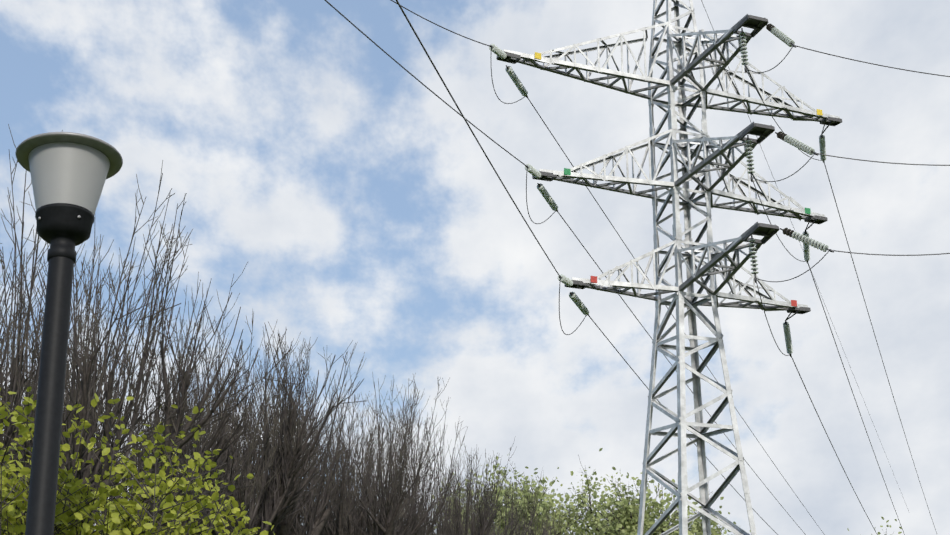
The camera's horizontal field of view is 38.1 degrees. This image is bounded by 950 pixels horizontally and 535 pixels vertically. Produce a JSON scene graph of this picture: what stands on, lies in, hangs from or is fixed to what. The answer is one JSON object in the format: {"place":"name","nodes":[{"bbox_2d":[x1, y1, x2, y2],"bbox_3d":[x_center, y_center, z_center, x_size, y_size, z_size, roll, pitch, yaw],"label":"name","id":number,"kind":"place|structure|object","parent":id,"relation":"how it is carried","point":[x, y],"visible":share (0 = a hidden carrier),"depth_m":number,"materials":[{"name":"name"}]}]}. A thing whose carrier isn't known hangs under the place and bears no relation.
{"place":"outdoors","nodes":[
{"label":"outdoors","id":0,"kind":"place"},
{"bbox_2d":[0,0,949,534],"label":"sky","id":1,"kind":"structure","parent":0,"point":[361,207],"materials":[{"name":"blue"}]},
{"label":"ground","id":2,"kind":"structure","parent":0,"visible":0},
{"bbox_2d":[15,132,122,534],"bbox_3d":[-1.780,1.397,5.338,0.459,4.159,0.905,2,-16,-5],"label":"park lamp","id":3,"kind":"object","parent":2,"relation":"on","point":[71,172],"visible":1,"depth_m":5.87,"materials":[{"name":"black metal"}]},
{"bbox_2d":[0,386,274,534],"bbox_3d":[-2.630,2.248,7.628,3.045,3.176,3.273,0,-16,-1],"label":"leafy bush","id":4,"kind":"object","parent":2,"relation":"on","point":[14,490],"visible":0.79,"depth_m":7.49,"materials":[{"name":"green plant"}]},
{"bbox_2d":[0,124,574,534],"bbox_3d":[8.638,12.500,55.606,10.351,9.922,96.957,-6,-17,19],"label":"bare tree","id":5,"kind":"object","parent":2,"relation":"on","point":[282,501],"visible":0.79,"depth_m":16.78,"materials":[{"name":"brown plant"}]},
{"bbox_2d":[432,448,901,534],"bbox_3d":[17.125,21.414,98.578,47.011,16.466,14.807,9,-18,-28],"label":"leafy trees","id":6,"kind":"object","parent":2,"relation":"on","point":[623,519],"visible":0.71,"depth_m":93.03,"materials":[{"name":"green plant"}]},
{"bbox_2d":[496,0,841,534],"bbox_3d":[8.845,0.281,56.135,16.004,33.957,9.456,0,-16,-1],"label":"power tower","id":7,"kind":"structure","parent":2,"relation":"on","point":[682,299],"depth_m":57.12,"materials":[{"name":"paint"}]},
{"bbox_2d":[325,0,949,534],"bbox_3d":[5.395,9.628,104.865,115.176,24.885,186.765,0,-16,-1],"label":"conductors","id":8,"kind":"object","parent":7,"relation":"on","point":[631,254],"visible":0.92,"depth_m":54.29,"materials":[{"name":"grey"}]},
{"bbox_2d":[489,24,833,356],"bbox_3d":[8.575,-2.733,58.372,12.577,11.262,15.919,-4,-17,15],"label":"insulator strings","id":9,"kind":"object","parent":7,"relation":"attached to","point":[805,239],"visible":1,"depth_m":54.23,"materials":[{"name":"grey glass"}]}
]}

